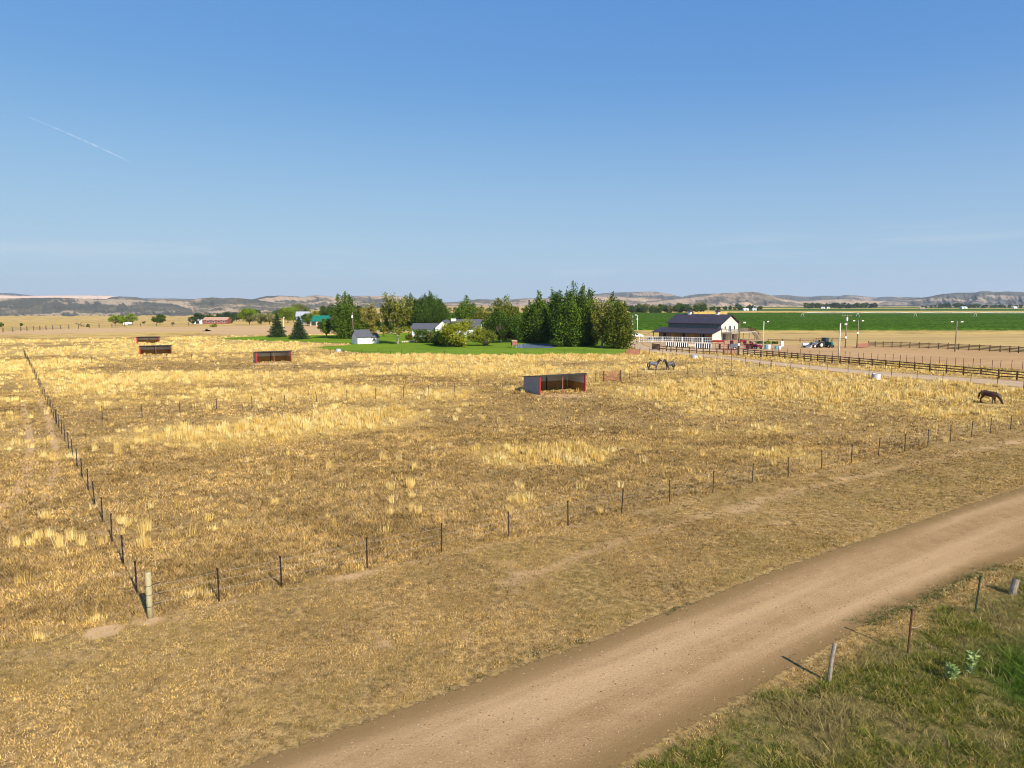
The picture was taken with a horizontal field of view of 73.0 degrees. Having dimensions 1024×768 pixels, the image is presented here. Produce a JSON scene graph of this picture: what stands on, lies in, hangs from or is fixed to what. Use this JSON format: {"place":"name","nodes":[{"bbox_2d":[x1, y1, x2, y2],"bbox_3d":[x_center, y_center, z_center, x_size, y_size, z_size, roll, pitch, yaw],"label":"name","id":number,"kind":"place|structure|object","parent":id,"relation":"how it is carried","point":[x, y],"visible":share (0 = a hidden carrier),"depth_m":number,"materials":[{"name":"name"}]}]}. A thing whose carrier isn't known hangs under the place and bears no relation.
{"place":"outdoors","nodes":[
{"label":"outdoors","id":0,"kind":"place"},
{"bbox_2d":[0,295,113,298],"bbox_3d":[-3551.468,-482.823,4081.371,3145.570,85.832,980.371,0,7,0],"label":"hills","id":1,"kind":"structure","parent":0,"point":[74,296],"depth_m":4131.21,"materials":[{"name":"soil"}]},
{"bbox_2d":[0,298,191,315],"bbox_3d":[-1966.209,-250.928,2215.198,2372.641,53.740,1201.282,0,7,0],"label":"hills","id":2,"kind":"structure","parent":0,"point":[54,307],"depth_m":2115.97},
{"bbox_2d":[0,293,192,299],"bbox_3d":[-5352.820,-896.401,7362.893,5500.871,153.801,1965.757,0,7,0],"label":"hills","id":3,"kind":"structure","parent":0,"point":[11,294],"depth_m":7492.48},
{"bbox_2d":[0,327,210,334],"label":"fallow field","id":4,"kind":"structure","parent":0,"point":[104,330],"depth_m":288.85,"materials":[{"name":"soil"}]},
{"bbox_2d":[108,296,150,300],"bbox_3d":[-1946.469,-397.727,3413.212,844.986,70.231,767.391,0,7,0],"label":"hills","id":5,"kind":"structure","parent":0,"point":[131,298],"depth_m":3453.04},
{"bbox_2d":[151,297,307,314],"bbox_3d":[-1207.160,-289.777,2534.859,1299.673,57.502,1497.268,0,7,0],"label":"hills","id":6,"kind":"structure","parent":0,"point":[211,306],"depth_m":2482.25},
{"bbox_2d":[295,311,309,323],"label":"house","id":7,"kind":"structure","parent":0,"point":[299,314],"depth_m":402.70,"materials":[{"name":"white"}]},
{"bbox_2d":[251,295,446,309],"bbox_3d":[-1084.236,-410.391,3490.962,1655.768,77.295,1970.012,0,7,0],"label":"hills","id":8,"kind":"structure","parent":0,"point":[316,302],"depth_m":3444.47,"materials":[{"name":"soil"}]},
{"bbox_2d":[217,333,628,354],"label":"lawn","id":9,"kind":"structure","parent":0,"point":[386,343],"depth_m":175.90,"materials":[{"name":"plant"}]},
{"bbox_2d":[266,313,286,337],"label":"spruce tree","id":10,"kind":"object","parent":9,"relation":"on","point":[275,329],"visible":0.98,"depth_m":229.57,"materials":[{"name":"green plant"}]},
{"bbox_2d":[288,316,310,339],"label":"spruce tree","id":11,"kind":"object","parent":9,"relation":"on","point":[298,330],"visible":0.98,"depth_m":216.43,"materials":[{"name":"green plant"}]},
{"bbox_2d":[317,318,332,337],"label":"broadleaf tree","id":12,"kind":"object","parent":9,"relation":"on","point":[324,326],"visible":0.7,"depth_m":223.68,"materials":[{"name":"green plant"}]},
{"bbox_2d":[329,291,356,338],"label":"poplar tree","id":13,"kind":"object","parent":9,"relation":"on","point":[340,323],"visible":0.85,"depth_m":219.83,"materials":[{"name":"green plant"}]},
{"bbox_2d":[344,304,371,337],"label":"poplar tree","id":14,"kind":"object","parent":9,"relation":"on","point":[360,325],"visible":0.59,"depth_m":220.16,"materials":[{"name":"green plant"}]},
{"bbox_2d":[350,329,379,343],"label":"garden shed","id":15,"kind":"structure","parent":9,"relation":"on","point":[366,336],"depth_m":192.45,"materials":[{"name":"white paint"}]},
{"bbox_2d":[353,302,379,332],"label":"cottonwood tree","id":16,"kind":"object","parent":9,"relation":"on","point":[369,313],"visible":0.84,"depth_m":220.23,"materials":[{"name":"green plant"}]},
{"bbox_2d":[375,292,413,343],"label":"cottonwood tree","id":17,"kind":"object","parent":9,"relation":"on","point":[392,310],"visible":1,"depth_m":188.93,"materials":[{"name":"green plant"}]},
{"bbox_2d":[412,329,435,342],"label":"bush","id":18,"kind":"object","parent":9,"relation":"on","point":[424,332],"visible":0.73,"depth_m":196.56,"materials":[{"name":"green plant"}]},
{"bbox_2d":[430,328,447,345],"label":"bush","id":19,"kind":"object","parent":9,"relation":"on","point":[435,337],"visible":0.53,"depth_m":184.23,"materials":[{"name":"green plant"}]},
{"bbox_2d":[411,319,483,336],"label":"farmhouse","id":20,"kind":"object","parent":9,"relation":"on","point":[427,326],"visible":0.3,"depth_m":234.78,"materials":[{"name":"white paint"}]},
{"bbox_2d":[437,317,485,346],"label":"bush","id":21,"kind":"object","parent":9,"relation":"on","point":[449,334],"visible":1,"depth_m":178.56,"materials":[{"name":"green plant"}]},
{"bbox_2d":[447,295,476,320],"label":"poplar tree","id":22,"kind":"object","parent":9,"relation":"on","point":[462,311],"visible":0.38,"depth_m":262.26,"materials":[{"name":"green plant"}]},
{"bbox_2d":[471,307,489,331],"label":"poplar tree","id":23,"kind":"object","parent":9,"relation":"on","point":[477,314],"visible":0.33,"depth_m":250.02,"materials":[{"name":"green plant"}]},
{"bbox_2d":[480,328,497,345],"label":"bush","id":24,"kind":"object","parent":9,"relation":"on","point":[491,335],"visible":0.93,"depth_m":181.90,"materials":[{"name":"green plant"}]},
{"bbox_2d":[480,310,522,342],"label":"broadleaf tree","id":25,"kind":"object","parent":9,"relation":"on","point":[512,326],"visible":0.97,"depth_m":195.82,"materials":[{"name":"green plant"}]},
{"bbox_2d":[484,294,522,339],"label":"poplar tree","id":26,"kind":"object","parent":9,"relation":"on","point":[510,309],"visible":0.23,"depth_m":216.17,"materials":[{"name":"green plant"}]},
{"bbox_2d":[518,300,533,342],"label":"poplar tree","id":27,"kind":"object","parent":9,"relation":"on","point":[523,335],"visible":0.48,"depth_m":197.53,"materials":[{"name":"green plant"}]},
{"bbox_2d":[523,290,551,342],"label":"poplar tree","id":28,"kind":"object","parent":9,"relation":"on","point":[540,312],"visible":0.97,"depth_m":195.36,"materials":[{"name":"green plant"}]},
{"bbox_2d":[543,287,562,341],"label":"poplar tree","id":29,"kind":"object","parent":9,"relation":"on","point":[550,304],"visible":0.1,"depth_m":201.27,"materials":[{"name":"green plant"}]},
{"bbox_2d":[545,290,567,340],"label":"poplar tree","id":30,"kind":"object","parent":9,"relation":"on","point":[556,309],"visible":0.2,"depth_m":189.87,"materials":[{"name":"green plant"}]},
{"bbox_2d":[550,338,564,346],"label":"bush","id":31,"kind":"object","parent":9,"relation":"on","point":[557,343],"visible":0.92,"depth_m":178.71,"materials":[{"name":"green plant"}]},
{"bbox_2d":[550,281,591,346],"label":"poplar tree","id":32,"kind":"object","parent":9,"relation":"on","point":[571,322],"visible":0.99,"depth_m":177.92,"materials":[{"name":"green plant"}]},
{"bbox_2d":[579,287,603,345],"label":"poplar tree","id":33,"kind":"object","parent":9,"relation":"on","point":[591,341],"visible":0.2,"depth_m":182.59,"materials":[{"name":"green plant"}]},
{"bbox_2d":[589,296,614,347],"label":"cottonwood tree","id":34,"kind":"object","parent":9,"relation":"on","point":[598,312],"visible":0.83,"depth_m":173.23,"materials":[{"name":"green plant"}]},
{"bbox_2d":[608,291,617,311],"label":"poplar tree","id":35,"kind":"object","parent":9,"relation":"on","point":[612,299],"visible":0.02,"depth_m":206.59,"materials":[{"name":"green plant"}]},
{"bbox_2d":[601,299,639,348],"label":"poplar tree","id":36,"kind":"object","parent":9,"relation":"on","point":[619,330],"visible":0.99,"depth_m":170.10,"materials":[{"name":"green plant"}]},
{"bbox_2d":[0,306,1023,767],"bbox_3d":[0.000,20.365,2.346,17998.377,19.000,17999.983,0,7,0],"label":"ground","id":37,"kind":"structure","parent":0,"point":[378,644],"depth_m":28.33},
{"bbox_2d":[23,348,144,597],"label":"pasture fence","id":38,"kind":"object","parent":37,"relation":"on","point":[72,450],"visible":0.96,"depth_m":41.01,"materials":[{"name":"paint"}]},
{"bbox_2d":[1,322,188,331],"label":"plain fence","id":39,"kind":"object","parent":37,"relation":"on","point":[2,330],"visible":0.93,"depth_m":301.49,"materials":[{"name":"brown wood"}]},
{"bbox_2d":[108,315,121,325],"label":"broadleaf tree","id":40,"kind":"object","parent":37,"relation":"on","point":[116,318],"visible":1,"depth_m":394.98,"materials":[{"name":"green plant"}]},
{"bbox_2d":[117,314,128,323],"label":"broadleaf tree","id":41,"kind":"object","parent":37,"relation":"on","point":[124,319],"visible":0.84,"depth_m":399.44,"materials":[{"name":"green plant"}]},
{"bbox_2d":[128,313,137,321],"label":"broadleaf tree","id":42,"kind":"object","parent":37,"relation":"on","point":[130,317],"visible":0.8,"depth_m":453.38,"materials":[{"name":"green plant"}]},
{"bbox_2d":[136,336,160,342],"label":"loafing shelter","id":43,"kind":"object","parent":37,"relation":"on","point":[154,339],"visible":0.88,"depth_m":197.14,"materials":[{"name":"wood"}]},
{"bbox_2d":[138,345,171,354],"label":"loafing shelter","id":44,"kind":"object","parent":37,"relation":"on","point":[152,349],"visible":0.89,"depth_m":153.22,"materials":[{"name":"wood"}]},
{"bbox_2d":[151,314,165,322],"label":"broadleaf tree","id":45,"kind":"object","parent":37,"relation":"on","point":[159,319],"visible":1,"depth_m":438.73,"materials":[{"name":"green plant"}]},
{"bbox_2d":[194,317,231,323],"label":"house","id":46,"kind":"structure","parent":37,"relation":"on","point":[216,320],"depth_m":447.06,"materials":[{"name":"red brick"}]},
{"bbox_2d":[238,308,258,323],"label":"broadleaf tree","id":47,"kind":"object","parent":37,"relation":"on","point":[248,312],"visible":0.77,"depth_m":402.03,"materials":[{"name":"green plant"}]},
{"bbox_2d":[251,312,266,323],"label":"broadleaf tree","id":48,"kind":"object","parent":37,"relation":"on","point":[257,316],"visible":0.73,"depth_m":396.35,"materials":[{"name":"green plant"}]},
{"bbox_2d":[261,311,275,323],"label":"broadleaf tree","id":49,"kind":"object","parent":37,"relation":"on","point":[267,317],"visible":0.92,"depth_m":392.61,"materials":[{"name":"green plant"}]},
{"bbox_2d":[253,350,291,362],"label":"loafing shelter","id":50,"kind":"object","parent":37,"relation":"on","point":[259,356],"visible":1,"depth_m":133.40,"materials":[{"name":"wood"}]},
{"bbox_2d":[278,306,296,322],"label":"broadleaf tree","id":51,"kind":"object","parent":37,"relation":"on","point":[286,314],"visible":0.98,"depth_m":434.98,"materials":[{"name":"green plant"}]},
{"bbox_2d":[202,325,381,335],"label":"dry plot","id":52,"kind":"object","parent":37,"relation":"on","point":[241,330],"visible":0.43,"depth_m":288.85,"materials":[{"name":"soil"}]},
{"bbox_2d":[301,313,313,325],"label":"broadleaf tree","id":53,"kind":"object","parent":52,"relation":"on","point":[305,318],"visible":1,"depth_m":346.78,"materials":[{"name":"green plant"}]},
{"bbox_2d":[291,303,310,311],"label":"broadleaf tree","id":54,"kind":"object","parent":37,"relation":"on","point":[300,308],"visible":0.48,"depth_m":708.61,"materials":[{"name":"green plant"}]},
{"bbox_2d":[309,315,332,325],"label":"barn","id":55,"kind":"structure","parent":37,"relation":"on","point":[316,319],"depth_m":352.78,"materials":[{"name":"metal"}]},
{"bbox_2d":[55,373,595,423],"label":"cross fence","id":56,"kind":"object","parent":37,"relation":"on","point":[276,399],"visible":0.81,"depth_m":74.29,"materials":[{"name":"paint"}]},
{"bbox_2d":[26,349,625,363],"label":"lawn fence","id":57,"kind":"object","parent":37,"relation":"on","point":[325,349],"visible":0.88,"depth_m":147.06,"materials":[{"name":"paint"}]},
{"bbox_2d":[319,303,333,315],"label":"broadleaf tree","id":58,"kind":"object","parent":37,"relation":"on","point":[324,310],"visible":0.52,"depth_m":443.94,"materials":[{"name":"green plant"}]},
{"bbox_2d":[402,292,417,326],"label":"poplar tree","id":59,"kind":"object","parent":37,"relation":"on","point":[411,299],"visible":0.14,"depth_m":306.54,"materials":[{"name":"green plant"}]},
{"bbox_2d":[410,298,428,325],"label":"poplar tree","id":60,"kind":"object","parent":37,"relation":"on","point":[419,311],"visible":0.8,"depth_m":296.27,"materials":[{"name":"green plant"}]},
{"bbox_2d":[413,290,454,322],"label":"poplar tree","id":61,"kind":"object","parent":37,"relation":"on","point":[430,303],"visible":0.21,"depth_m":304.76,"materials":[{"name":"green plant"}]},
{"bbox_2d":[425,299,452,322],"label":"poplar tree","id":62,"kind":"object","parent":37,"relation":"on","point":[440,312],"visible":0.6,"depth_m":287.82,"materials":[{"name":"green plant"}]},
{"bbox_2d":[0,333,1023,641],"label":"golden bunch grass","id":63,"kind":"structure","parent":37,"relation":"on","point":[698,385],"depth_m":86.79,"materials":[{"name":"plant"}]},
{"bbox_2d":[522,373,586,394],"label":"loafing shelter","id":64,"kind":"object","parent":37,"relation":"on","point":[536,384],"visible":0.94,"depth_m":88.24,"materials":[{"name":"wood"}]},
{"bbox_2d":[145,415,1022,618],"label":"front pasture fence","id":65,"kind":"object","parent":37,"relation":"on","point":[148,595],"visible":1,"depth_m":29.66,"materials":[{"name":"paint"}]},
{"bbox_2d":[626,349,639,353],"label":"stall panel","id":66,"kind":"object","parent":37,"relation":"on","point":[633,351],"visible":0.92,"depth_m":151.37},
{"bbox_2d":[647,359,661,369],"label":"horse","id":67,"kind":"object","parent":37,"relation":"on","point":[655,364],"visible":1,"depth_m":115.64},
{"bbox_2d":[663,359,674,369],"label":"horse","id":68,"kind":"object","parent":37,"relation":"on","point":[671,363],"visible":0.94,"depth_m":115.31},
{"bbox_2d":[620,362,770,381],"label":"cross fence","id":69,"kind":"object","parent":37,"relation":"on","point":[687,370],"visible":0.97,"depth_m":107.55,"materials":[{"name":"paint"}]},
{"bbox_2d":[692,312,726,313],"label":"hay stack","id":70,"kind":"object","parent":37,"relation":"on","point":[708,312],"visible":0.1,"depth_m":296.08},
{"bbox_2d":[738,322,745,353],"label":"light pole","id":71,"kind":"object","parent":37,"relation":"on","point":[739,337],"visible":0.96,"depth_m":149.56,"materials":[{"name":"grey metal"}]},
{"bbox_2d":[827,643,836,681],"bbox_3d":[9.519,8.178,20.433,0.175,1.269,0.728,6,9,43],"label":"fence stake","id":72,"kind":"object","parent":37,"relation":"on","point":[831,662],"visible":0.9,"depth_m":20.21,"materials":[{"name":"grey wood"}]},
{"bbox_2d":[642,334,1023,350],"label":"straw strip","id":73,"kind":"object","parent":37,"relation":"on","point":[1011,340],"visible":0.74,"depth_m":222.03,"materials":[{"name":"plant"}]},
{"bbox_2d":[768,338,844,340],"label":"board fence","id":74,"kind":"object","parent":73,"relation":"on","point":[802,340],"visible":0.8,"depth_m":200.16,"materials":[{"name":"wood"}]},
{"bbox_2d":[649,348,1023,388],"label":"drive fence","id":75,"kind":"object","parent":37,"relation":"on","point":[827,364],"visible":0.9,"depth_m":110.01,"materials":[{"name":"paint"}]},
{"bbox_2d":[838,323,846,358],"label":"light pole","id":76,"kind":"object","parent":37,"relation":"on","point":[839,339],"visible":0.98,"depth_m":138.22,"materials":[{"name":"metal"}]},
{"bbox_2d":[743,349,1023,379],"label":"board fence","id":77,"kind":"object","parent":37,"relation":"on","point":[872,364],"visible":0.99,"depth_m":119.81,"materials":[{"name":"wood"}]},
{"bbox_2d":[772,348,1022,369],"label":"arena fence","id":78,"kind":"object","parent":37,"relation":"on","point":[914,359],"visible":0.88,"depth_m":126.28,"materials":[{"name":"metal"}]},
{"bbox_2d":[803,312,1023,316],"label":"irrigation pivot","id":79,"kind":"object","parent":37,"relation":"on","point":[906,312],"visible":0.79,"depth_m":547.04,"materials":[{"name":"white paint"}]},
{"bbox_2d":[907,608,920,653],"bbox_3d":[12.808,7.793,21.952,0.636,1.476,0.075,-3,7,-23],"label":"steel fence post","id":80,"kind":"object","parent":37,"relation":"on","point":[910,627],"visible":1,"depth_m":21.84,"materials":[{"name":"metal"}]},
{"bbox_2d":[945,661,960,679],"bbox_3d":[12.896,8.425,20.297,0.405,0.606,0.423,0,7,0],"label":"leafy weed","id":81,"kind":"object","parent":37,"relation":"on","point":[952,672],"visible":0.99,"depth_m":20.26,"materials":[{"name":"green plant"}]},
{"bbox_2d":[964,648,980,676],"bbox_3d":[13.553,8.265,20.462,0.413,0.886,0.560,6,9,43],"label":"leafy weed","id":82,"kind":"object","parent":37,"relation":"on","point":[971,662],"visible":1,"depth_m":20.47,"materials":[{"name":"green plant"}]},
{"bbox_2d":[974,576,981,612],"bbox_3d":[16.665,7.521,24.754,0.170,1.376,0.064,-1,7,-11],"label":"steel fence post","id":83,"kind":"object","parent":37,"relation":"on","point":[980,577],"visible":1,"depth_m":24.74,"materials":[{"name":"metal"}]},
{"bbox_2d":[978,389,1003,403],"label":"horse","id":84,"kind":"object","parent":37,"relation":"on","point":[992,394],"visible":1,"depth_m":76.54},
{"bbox_2d":[1008,577,1019,595],"bbox_3d":[19.117,7.742,26.354,0.349,0.792,0.260,0,7,0],"label":"fence stake","id":85,"kind":"object","parent":37,"relation":"on","point":[1014,585],"visible":0.93,"depth_m":26.26,"materials":[{"name":"grey wood"}]},
{"bbox_2d":[0,0,1023,302],"label":"sky","id":86,"kind":"structure","parent":0,"point":[453,150],"materials":[{"name":"blue"}]},
{"bbox_2d":[515,344,556,347],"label":"pond water","id":87,"kind":"structure","parent":0,"point":[534,346],"depth_m":179.48,"materials":[{"name":"blue liquid"}]},
{"bbox_2d":[444,296,670,305],"bbox_3d":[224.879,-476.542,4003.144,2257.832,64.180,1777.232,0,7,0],"label":"hills","id":88,"kind":"structure","parent":0,"point":[513,302],"depth_m":3987.16,"materials":[{"name":"soil"}]},
{"bbox_2d":[223,486,1023,767],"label":"dirt road","id":89,"kind":"structure","parent":0,"point":[530,701],"depth_m":21.00,"materials":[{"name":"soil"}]},
{"bbox_2d":[582,291,714,298],"bbox_3d":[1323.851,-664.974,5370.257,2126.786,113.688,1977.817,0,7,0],"label":"hills","id":90,"kind":"structure","parent":0,"point":[650,294],"depth_m":5441.28,"materials":[{"name":"soil"}]},
{"bbox_2d":[376,312,1023,330],"bbox_3d":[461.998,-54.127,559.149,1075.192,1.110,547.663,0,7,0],"label":"crop field","id":91,"kind":"structure","parent":0,"point":[877,321],"depth_m":409.80,"materials":[{"name":"green plant"}]},
{"bbox_2d":[643,339,771,352],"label":"yard ground","id":92,"kind":"structure","parent":0,"point":[662,344],"depth_m":184.49,"materials":[{"name":"soil"}]},
{"bbox_2d":[639,336,711,342],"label":"white paddock fence","id":93,"kind":"object","parent":92,"relation":"on","point":[663,339],"visible":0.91,"depth_m":197.43,"materials":[{"name":"paint"}]},
{"bbox_2d":[695,343,710,348],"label":"corral panels","id":94,"kind":"object","parent":92,"relation":"on","point":[701,345],"visible":0.83,"depth_m":169.90,"materials":[{"name":"white paint"}]},
{"bbox_2d":[652,310,760,341],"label":"barn","id":95,"kind":"structure","parent":92,"relation":"on","point":[717,325],"depth_m":207.30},
{"bbox_2d":[715,340,753,348],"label":"pipe corral","id":96,"kind":"object","parent":92,"relation":"on","point":[747,346],"visible":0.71,"depth_m":169.88,"materials":[{"name":"metal"}]},
{"bbox_2d":[624,292,809,306],"bbox_3d":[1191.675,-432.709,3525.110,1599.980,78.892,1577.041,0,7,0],"label":"hills","id":97,"kind":"structure","parent":0,"point":[746,299],"depth_m":3441.10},
{"bbox_2d":[439,563,1023,767],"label":"verge grass","id":98,"kind":"structure","parent":0,"point":[1014,654],"depth_m":19.14,"materials":[{"name":"plant"}]},
{"bbox_2d":[627,339,1023,387],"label":"driveway","id":99,"kind":"structure","parent":0,"point":[642,346],"depth_m":114.98,"materials":[{"name":"soil"}]},
{"bbox_2d":[659,345,723,354],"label":"board fence","id":100,"kind":"object","parent":99,"relation":"on","point":[682,347],"visible":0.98,"depth_m":156.33,"materials":[{"name":"wood"}]},
{"bbox_2d":[799,299,886,304],"bbox_3d":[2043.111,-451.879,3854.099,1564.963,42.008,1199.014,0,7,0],"label":"hills","id":101,"kind":"structure","parent":0,"point":[850,301],"depth_m":3882.21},
{"bbox_2d":[772,295,919,301],"bbox_3d":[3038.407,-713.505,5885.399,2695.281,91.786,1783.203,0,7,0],"label":"hills","id":102,"kind":"structure","parent":0,"point":[797,298],"depth_m":5937.87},
{"bbox_2d":[711,309,1023,310],"bbox_3d":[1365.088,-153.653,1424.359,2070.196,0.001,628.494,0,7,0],"label":"green field","id":103,"kind":"structure","parent":0,"point":[876,310],"depth_m":1172.53,"materials":[{"name":"plant"}]},
{"bbox_2d":[713,307,1023,307],"bbox_3d":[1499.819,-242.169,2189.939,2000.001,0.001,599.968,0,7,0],"label":"distant green field","id":104,"kind":"structure","parent":0,"point":[872,307],"depth_m":2175.68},
{"bbox_2d":[763,344,1023,368],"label":"arena ground","id":105,"kind":"structure","parent":0,"point":[951,356],"depth_m":151.56,"materials":[{"name":"sand"}]},
{"bbox_2d":[806,338,823,347],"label":"tractor","id":106,"kind":"object","parent":105,"relation":"on","point":[816,344],"visible":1,"depth_m":174.34,"materials":[{"name":"grey paint"}]},
{"bbox_2d":[820,337,833,347],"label":"tractor","id":107,"kind":"object","parent":105,"relation":"on","point":[826,342],"visible":0.87,"depth_m":175.58,"materials":[{"name":"green paint"}]},
{"bbox_2d":[868,341,1023,352],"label":"board fence","id":108,"kind":"object","parent":105,"relation":"on","point":[875,343],"visible":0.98,"depth_m":167.98,"materials":[{"name":"wood"}]},
{"bbox_2d":[877,291,1023,306],"bbox_3d":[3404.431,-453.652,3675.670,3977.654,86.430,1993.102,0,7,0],"label":"hills","id":109,"kind":"structure","parent":0,"point":[992,299],"depth_m":3576.59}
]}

